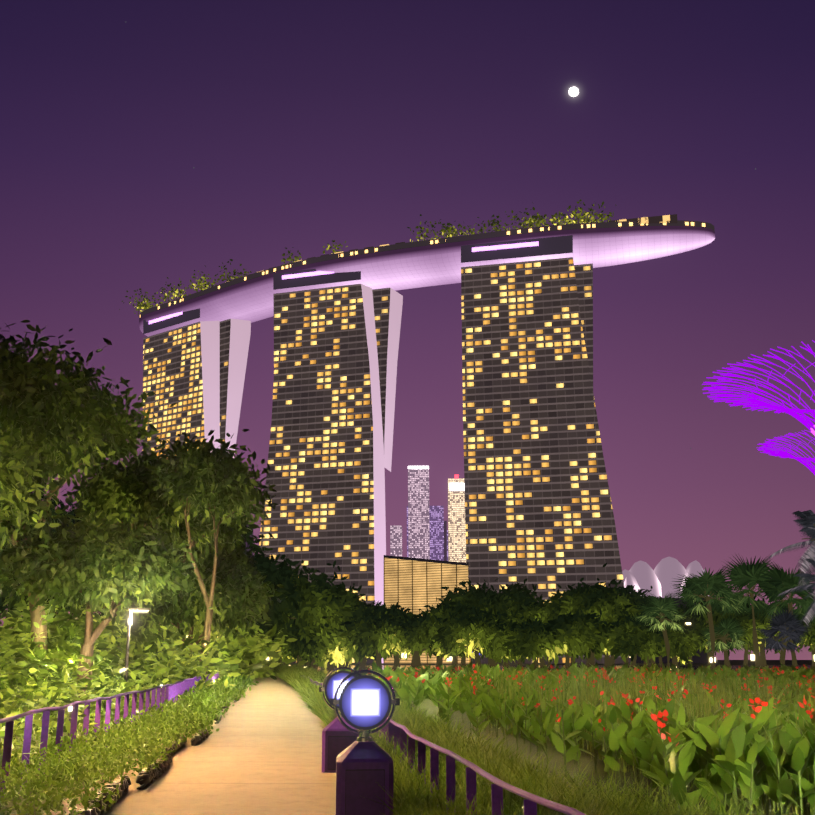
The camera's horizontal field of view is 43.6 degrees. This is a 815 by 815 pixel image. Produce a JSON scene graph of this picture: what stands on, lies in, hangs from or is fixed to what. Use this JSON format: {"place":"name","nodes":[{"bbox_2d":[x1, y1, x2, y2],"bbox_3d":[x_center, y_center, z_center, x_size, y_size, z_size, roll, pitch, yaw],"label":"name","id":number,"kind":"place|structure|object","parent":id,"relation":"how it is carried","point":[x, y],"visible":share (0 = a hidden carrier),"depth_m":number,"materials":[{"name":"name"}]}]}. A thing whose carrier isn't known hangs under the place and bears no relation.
{"place":"outdoors","nodes":[
{"label":"outdoors","id":0,"kind":"place"},
{"bbox_2d":[0,670,164,787],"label":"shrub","id":1,"kind":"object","parent":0,"point":[38,689],"depth_m":27.41,"materials":[{"name":"green plant"}]},
{"bbox_2d":[43,676,335,814],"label":"garden path","id":2,"kind":"structure","parent":0,"point":[259,752],"depth_m":15.57,"materials":[{"name":"concrete"}]},
{"bbox_2d":[319,667,360,772],"bbox_3d":[-0.992,4.794,15.717,0.761,1.541,0.620,0,-14,2],"label":"searchlight","id":3,"kind":"object","parent":2,"relation":"on","point":[338,737],"visible":0.5,"depth_m":15.38,"materials":[{"name":"purple paint"}]},
{"bbox_2d":[330,670,399,814],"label":"searchlight","id":4,"kind":"object","parent":2,"relation":"on","point":[364,762],"visible":1,"depth_m":10.82,"materials":[{"name":"purple paint"}]},
{"bbox_2d":[241,466,465,562],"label":"city skyline","id":5,"kind":"structure","parent":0,"point":[430,536],"depth_m":1915.05},
{"bbox_2d":[0,660,814,814],"bbox_3d":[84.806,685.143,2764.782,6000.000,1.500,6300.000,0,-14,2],"label":"ground","id":6,"kind":"structure","parent":0,"point":[428,705],"depth_m":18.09,"materials":[{"name":"green plant"}]},
{"bbox_2d":[0,415,85,569],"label":"tree","id":7,"kind":"object","parent":6,"relation":"on","point":[19,503],"visible":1,"depth_m":27.68,"materials":[{"name":"green plant"}]},
{"bbox_2d":[0,483,86,623],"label":"tree","id":8,"kind":"object","parent":6,"relation":"on","point":[62,506],"visible":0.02,"depth_m":117.06,"materials":[{"name":"green plant"}]},
{"bbox_2d":[0,486,103,625],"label":"tree","id":9,"kind":"object","parent":6,"relation":"on","point":[10,604],"depth_m":118.29,"materials":[{"name":"green plant"}]},
{"bbox_2d":[67,707,71,743],"bbox_3d":[-6.253,5.943,18.895,0.129,0.830,0.129,-6,-15,23],"label":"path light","id":10,"kind":"object","parent":6,"relation":"on","point":[70,710],"visible":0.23,"depth_m":18.92,"materials":[{"name":"grey"}]},
{"bbox_2d":[0,320,176,680],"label":"tree","id":11,"kind":"object","parent":6,"relation":"on","point":[77,409],"visible":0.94,"depth_m":37.44,"materials":[{"name":"green plant"}]},
{"bbox_2d":[0,672,218,796],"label":"railing","id":12,"kind":"object","parent":6,"relation":"on","point":[171,691],"visible":0.6,"depth_m":17.52,"materials":[{"name":"purple metal"}]},
{"bbox_2d":[0,503,219,699],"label":"tree","id":13,"kind":"object","parent":6,"relation":"on","point":[92,566],"visible":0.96,"depth_m":31.34,"materials":[{"name":"green plant"}]},
{"bbox_2d":[0,674,258,814],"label":"hedge bed","id":14,"kind":"object","parent":6,"relation":"on","point":[198,713],"visible":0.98,"depth_m":14.16,"materials":[{"name":"green plant"}]},
{"bbox_2d":[122,608,149,710],"bbox_3d":[-7.758,7.290,29.093,0.620,3.065,0.220,4,-14,-15],"label":"lamp post","id":15,"kind":"object","parent":6,"relation":"on","point":[128,639],"visible":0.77,"depth_m":29.16,"materials":[{"name":"grey metal"}]},
{"bbox_2d":[62,444,212,646],"bbox_3d":[-16.843,9.565,64.110,10.021,14.091,9.366,0,-14,2],"label":"tree","id":16,"kind":"object","parent":6,"relation":"on","point":[134,494],"visible":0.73,"depth_m":62.15,"materials":[{"name":"green plant"}]},
{"bbox_2d":[81,544,208,616],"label":"tree","id":17,"kind":"object","parent":6,"relation":"on","point":[101,613],"depth_m":119.21,"materials":[{"name":"green plant"}]},
{"bbox_2d":[0,594,307,777],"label":"bank shrubs","id":18,"kind":"object","parent":6,"relation":"on","point":[155,660],"visible":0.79,"depth_m":38.42,"materials":[{"name":"green plant"}]},
{"bbox_2d":[73,505,273,556],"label":"tree","id":19,"kind":"object","parent":6,"relation":"on","point":[255,547],"depth_m":139.49,"materials":[{"name":"green plant"}]},
{"bbox_2d":[142,308,250,460],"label":"hotel tower","id":20,"kind":"structure","parent":6,"relation":"on","point":[195,372],"depth_m":582.76,"materials":[{"name":"black glass"}]},
{"bbox_2d":[116,549,286,655],"bbox_3d":[-11.978,12.390,59.158,9.940,8.102,7.866,0,-14,2],"label":"tree","id":21,"kind":"object","parent":6,"relation":"on","point":[240,597],"visible":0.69,"depth_m":58.03,"materials":[{"name":"green plant"}]},
{"bbox_2d":[135,500,268,639],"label":"tree","id":22,"kind":"object","parent":6,"relation":"on","point":[228,535],"visible":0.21,"depth_m":69.79,"materials":[{"name":"green plant"}]},
{"bbox_2d":[141,429,278,674],"bbox_3d":[-10.700,8.189,55.279,7.196,14.613,8.376,0,-14,2],"label":"tree","id":23,"kind":"object","parent":6,"relation":"on","point":[203,477],"visible":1,"depth_m":54.77,"materials":[{"name":"green plant"}]},
{"bbox_2d":[180,543,262,630],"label":"tree","id":24,"kind":"object","parent":6,"relation":"on","point":[240,554],"visible":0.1,"depth_m":93.06,"materials":[{"name":"green plant"}]},
{"bbox_2d":[246,550,307,643],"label":"tree","id":25,"kind":"object","parent":6,"relation":"on","point":[275,577],"visible":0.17,"depth_m":124.42,"materials":[{"name":"green plant"}]},
{"bbox_2d":[267,624,296,664],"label":"tree","id":26,"kind":"object","parent":6,"relation":"on","point":[281,658],"depth_m":186.90,"materials":[{"name":"green plant"}]},
{"bbox_2d":[270,617,331,663],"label":"tree","id":27,"kind":"object","parent":6,"relation":"on","point":[294,632],"visible":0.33,"depth_m":174.04,"materials":[{"name":"green plant"}]},
{"bbox_2d":[281,631,329,668],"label":"tree","id":28,"kind":"object","parent":6,"relation":"on","point":[311,649],"visible":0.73,"depth_m":172.97,"materials":[{"name":"green plant"}]},
{"bbox_2d":[256,549,370,662],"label":"tree","id":29,"kind":"object","parent":6,"relation":"on","point":[322,612],"visible":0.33,"depth_m":154.00,"materials":[{"name":"green plant"}]},
{"bbox_2d":[259,269,402,662],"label":"hotel tower","id":30,"kind":"structure","parent":6,"relation":"on","point":[336,348],"depth_m":512.89,"materials":[{"name":"black glass"}]},
{"bbox_2d":[310,576,351,666],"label":"tree","id":31,"kind":"object","parent":6,"relation":"on","point":[329,592],"depth_m":230.07,"materials":[{"name":"green plant"}]},
{"bbox_2d":[315,629,351,668],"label":"tree","id":32,"kind":"object","parent":6,"relation":"on","point":[340,660],"visible":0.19,"depth_m":176.77,"materials":[{"name":"green plant"}]},
{"bbox_2d":[286,606,391,667],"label":"tree","id":33,"kind":"object","parent":6,"relation":"on","point":[345,663],"visible":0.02,"depth_m":180.68,"materials":[{"name":"green plant"}]},
{"bbox_2d":[324,582,371,666],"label":"tree","id":34,"kind":"object","parent":6,"relation":"on","point":[354,599],"visible":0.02,"depth_m":241.93,"materials":[{"name":"green plant"}]},
{"bbox_2d":[330,618,381,668],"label":"tree","id":35,"kind":"object","parent":6,"relation":"on","point":[345,650],"visible":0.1,"depth_m":173.81,"materials":[{"name":"green plant"}]},
{"bbox_2d":[347,600,394,666],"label":"tree","id":36,"kind":"object","parent":6,"relation":"on","point":[368,609],"visible":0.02,"depth_m":235.20,"materials":[{"name":"green plant"}]},
{"bbox_2d":[357,596,385,665],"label":"tree","id":37,"kind":"object","parent":6,"relation":"on","point":[375,603],"depth_m":261.03,"materials":[{"name":"green plant"}]},
{"bbox_2d":[343,612,409,669],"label":"tree","id":38,"kind":"object","parent":6,"relation":"on","point":[383,637],"visible":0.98,"depth_m":144.56,"materials":[{"name":"green plant"}]},
{"bbox_2d":[367,647,408,668],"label":"tree","id":39,"kind":"object","parent":6,"relation":"on","point":[396,659],"depth_m":189.00,"materials":[{"name":"green plant"}]},
{"bbox_2d":[377,601,415,666],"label":"tree","id":40,"kind":"object","parent":6,"relation":"on","point":[395,611],"visible":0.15,"depth_m":242.00,"materials":[{"name":"green plant"}]},
{"bbox_2d":[393,650,421,666],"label":"tree","id":41,"kind":"object","parent":6,"relation":"on","point":[418,659],"depth_m":247.49,"materials":[{"name":"green plant"}]},
{"bbox_2d":[407,615,443,668],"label":"tree","id":42,"kind":"object","parent":6,"relation":"on","point":[438,661],"depth_m":187.67,"materials":[{"name":"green plant"}]},
{"bbox_2d":[392,612,460,667],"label":"tree","id":43,"kind":"object","parent":6,"relation":"on","point":[420,629],"visible":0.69,"depth_m":176.41,"materials":[{"name":"green plant"}]},
{"bbox_2d":[410,600,465,665],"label":"tree","id":44,"kind":"object","parent":6,"relation":"on","point":[442,611],"visible":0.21,"depth_m":217.98,"materials":[{"name":"green plant"}]},
{"bbox_2d":[303,676,585,814],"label":"railing","id":45,"kind":"object","parent":6,"relation":"on","point":[531,800],"visible":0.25,"depth_m":10.50,"materials":[{"name":"purple metal"}]},
{"bbox_2d":[423,638,470,669],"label":"tree","id":46,"kind":"object","parent":6,"relation":"on","point":[442,652],"visible":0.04,"depth_m":167.65,"materials":[{"name":"green plant"}]},
{"bbox_2d":[424,604,510,666],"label":"tree","id":47,"kind":"object","parent":6,"relation":"on","point":[463,661],"depth_m":246.25,"materials":[{"name":"green plant"}]},
{"bbox_2d":[432,608,505,667],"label":"tree","id":48,"kind":"object","parent":6,"relation":"on","point":[470,635],"visible":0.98,"depth_m":157.56,"materials":[{"name":"green plant"}]},
{"bbox_2d":[432,578,524,666],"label":"tree","id":49,"kind":"object","parent":6,"relation":"on","point":[471,596],"visible":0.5,"depth_m":234.64,"materials":[{"name":"green plant"}]},
{"bbox_2d":[452,605,525,655],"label":"tree","id":50,"kind":"object","parent":6,"relation":"on","point":[497,616],"visible":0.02,"depth_m":225.26,"materials":[{"name":"green plant"}]},
{"bbox_2d":[479,619,520,666],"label":"tree","id":51,"kind":"object","parent":6,"relation":"on","point":[498,652],"visible":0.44,"depth_m":162.58,"materials":[{"name":"green plant"}]},
{"bbox_2d":[493,616,541,666],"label":"tree","id":52,"kind":"object","parent":6,"relation":"on","point":[514,625],"visible":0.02,"depth_m":193.60,"materials":[{"name":"green plant"}]},
{"bbox_2d":[499,585,542,665],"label":"tree","id":53,"kind":"object","parent":6,"relation":"on","point":[515,606],"visible":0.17,"depth_m":252.69,"materials":[{"name":"green plant"}]},
{"bbox_2d":[497,579,546,602],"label":"tree","id":54,"kind":"object","parent":6,"relation":"on","point":[520,589],"visible":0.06,"depth_m":266.88,"materials":[{"name":"green plant"}]},
{"bbox_2d":[507,594,550,666],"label":"tree","id":55,"kind":"object","parent":6,"relation":"on","point":[527,607],"visible":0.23,"depth_m":246.58,"materials":[{"name":"green plant"}]},
{"bbox_2d":[502,620,577,667],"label":"bush","id":56,"kind":"object","parent":6,"relation":"on","point":[536,640],"visible":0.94,"depth_m":144.48,"materials":[{"name":"green plant"}]},
{"bbox_2d":[534,596,549,665],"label":"tree","id":57,"kind":"object","parent":6,"relation":"on","point":[536,662],"depth_m":287.24,"materials":[{"name":"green plant"}]},
{"bbox_2d":[461,235,630,663],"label":"hotel tower","id":58,"kind":"structure","parent":6,"relation":"on","point":[539,514],"depth_m":473.89,"materials":[{"name":"black glass"}]},
{"bbox_2d":[384,555,707,663],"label":"hotel podium","id":59,"kind":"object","parent":6,"relation":"on","point":[415,585],"visible":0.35,"depth_m":454.65,"materials":[{"name":"beige glass"}]},
{"bbox_2d":[530,584,599,665],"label":"tree","id":60,"kind":"object","parent":6,"relation":"on","point":[547,614],"visible":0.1,"depth_m":232.24,"materials":[{"name":"green plant"}]},
{"bbox_2d":[536,610,602,669],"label":"tree","id":61,"kind":"object","parent":6,"relation":"on","point":[578,629],"visible":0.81,"depth_m":145.06,"materials":[{"name":"green plant"}]},
{"bbox_2d":[331,660,814,814],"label":"canna bed","id":62,"kind":"object","parent":6,"relation":"on","point":[751,758],"visible":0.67,"depth_m":14.05,"materials":[{"name":"green plant"}]},
{"bbox_2d":[565,609,611,666],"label":"tree","id":63,"kind":"object","parent":6,"relation":"on","point":[597,650],"visible":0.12,"depth_m":156.04,"materials":[{"name":"green plant"}]},
{"bbox_2d":[547,563,641,666],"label":"tree","id":64,"kind":"object","parent":6,"relation":"on","point":[610,604],"visible":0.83,"depth_m":220.30,"materials":[{"name":"green plant"}]},
{"bbox_2d":[602,620,624,668],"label":"tree","id":65,"kind":"object","parent":6,"relation":"on","point":[611,661],"visible":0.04,"depth_m":174.07,"materials":[{"name":"green plant"}]},
{"bbox_2d":[594,585,649,666],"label":"tree","id":66,"kind":"object","parent":6,"relation":"on","point":[607,657],"depth_m":243.38,"materials":[{"name":"green plant"}]},
{"bbox_2d":[606,612,667,668],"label":"tree","id":67,"kind":"object","parent":6,"relation":"on","point":[633,638],"visible":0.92,"depth_m":152.41,"materials":[{"name":"green plant"}]},
{"bbox_2d":[605,581,675,665],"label":"tree","id":68,"kind":"object","parent":6,"relation":"on","point":[634,593],"depth_m":279.07,"materials":[{"name":"green plant"}]},
{"bbox_2d":[619,611,685,665],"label":"tree","id":69,"kind":"object","parent":6,"relation":"on","point":[651,659],"visible":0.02,"depth_m":179.03,"materials":[{"name":"green plant"}]},
{"bbox_2d":[634,591,686,667],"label":"palm","id":70,"kind":"object","parent":6,"relation":"on","point":[662,609],"visible":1,"depth_m":101.17,"materials":[{"name":"green plant"}]},
{"bbox_2d":[632,598,691,666],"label":"tree","id":71,"kind":"object","parent":6,"relation":"on","point":[639,613],"visible":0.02,"depth_m":235.71,"materials":[{"name":"green plant"}]},
{"bbox_2d":[622,557,708,597],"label":"domed building","id":72,"kind":"structure","parent":6,"relation":"on","point":[640,574],"depth_m":780.66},
{"bbox_2d":[658,619,704,667],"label":"tree","id":73,"kind":"object","parent":6,"relation":"on","point":[684,645],"visible":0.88,"depth_m":167.46,"materials":[{"name":"green plant"}]},
{"bbox_2d":[659,617,708,663],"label":"tree","id":74,"kind":"object","parent":6,"relation":"on","point":[697,624],"visible":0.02,"depth_m":218.11,"materials":[{"name":"green plant"}]},
{"bbox_2d":[673,601,719,665],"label":"tree","id":75,"kind":"object","parent":6,"relation":"on","point":[697,654],"depth_m":275.33,"materials":[{"name":"green plant"}]},
{"bbox_2d":[670,564,749,669],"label":"palm","id":76,"kind":"object","parent":6,"relation":"on","point":[715,587],"visible":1,"depth_m":91.64,"materials":[{"name":"green plant"}]},
{"bbox_2d":[702,648,735,666],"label":"tree","id":77,"kind":"object","parent":6,"relation":"on","point":[728,655],"depth_m":236.15,"materials":[{"name":"green plant"}]},
{"bbox_2d":[680,599,766,666],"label":"tree","id":78,"kind":"object","parent":6,"relation":"on","point":[744,619],"visible":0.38,"depth_m":220.75,"materials":[{"name":"green plant"}]},
{"bbox_2d":[700,615,749,666],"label":"palm","id":79,"kind":"object","parent":6,"relation":"on","point":[728,628],"visible":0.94,"depth_m":105.55,"materials":[{"name":"green plant"}]},
{"bbox_2d":[705,555,786,669],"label":"palm","id":80,"kind":"object","parent":6,"relation":"on","point":[744,575],"visible":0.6,"depth_m":96.37,"materials":[{"name":"green plant"}]},
{"bbox_2d":[740,595,786,664],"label":"tree","id":81,"kind":"object","parent":6,"relation":"on","point":[746,652],"depth_m":248.45,"materials":[{"name":"green plant"}]},
{"bbox_2d":[743,598,808,666],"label":"tree","id":82,"kind":"object","parent":6,"relation":"on","point":[764,623],"visible":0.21,"depth_m":225.61,"materials":[{"name":"green plant"}]},
{"bbox_2d":[753,561,814,666],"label":"palm","id":83,"kind":"object","parent":6,"relation":"on","point":[777,583],"visible":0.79,"depth_m":88.85,"materials":[{"name":"green plant"}]},
{"bbox_2d":[756,608,812,664],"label":"palm","id":84,"kind":"object","parent":6,"relation":"on","point":[785,624],"visible":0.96,"depth_m":81.41,"materials":[{"name":"green plant"}]},
{"bbox_2d":[774,650,797,665],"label":"tree","id":85,"kind":"object","parent":6,"relation":"on","point":[795,659],"depth_m":281.39,"materials":[{"name":"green plant"}]},
{"bbox_2d":[768,510,814,591],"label":"palm","id":86,"kind":"object","parent":6,"relation":"on","point":[806,520],"visible":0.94,"depth_m":68.43,"materials":[{"name":"plant"}]},
{"bbox_2d":[777,559,814,626],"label":"palm","id":87,"kind":"object","parent":6,"relation":"on","point":[811,611],"visible":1,"depth_m":60.95,"materials":[{"name":"green plant"}]},
{"bbox_2d":[796,615,814,665],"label":"tree","id":88,"kind":"object","parent":6,"relation":"on","point":[811,637],"visible":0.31,"depth_m":248.75,"materials":[{"name":"green plant"}]},
{"bbox_2d":[797,620,814,650],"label":"tree","id":89,"kind":"object","parent":6,"relation":"on","point":[808,642],"visible":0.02,"depth_m":250.18,"materials":[{"name":"green plant"}]},
{"bbox_2d":[139,220,714,336],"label":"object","id":90,"kind":"structure","parent":0,"point":[417,264],"depth_m":513.60,"materials":[{"name":"white metal"}]},
{"bbox_2d":[119,199,676,314],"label":"rooftop trees","id":91,"kind":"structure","parent":90,"relation":"on","point":[642,220],"depth_m":512.42,"materials":[{"name":"green plant"}]},
{"bbox_2d":[262,665,814,675],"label":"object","id":92,"kind":"structure","parent":0,"point":[327,670],"depth_m":215.45,"materials":[{"name":"black liquid"}]},
{"bbox_2d":[266,623,814,669],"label":"lamps","id":93,"kind":"object","parent":92,"relation":"on","point":[752,658],"visible":0.17,"depth_m":182.45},
{"bbox_2d":[702,340,814,435],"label":"supertree","id":94,"kind":"object","parent":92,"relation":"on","point":[753,402],"visible":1,"depth_m":82.04},
{"bbox_2d":[757,430,814,474],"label":"supertree","id":95,"kind":"object","parent":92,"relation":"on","point":[773,452],"visible":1,"depth_m":130.19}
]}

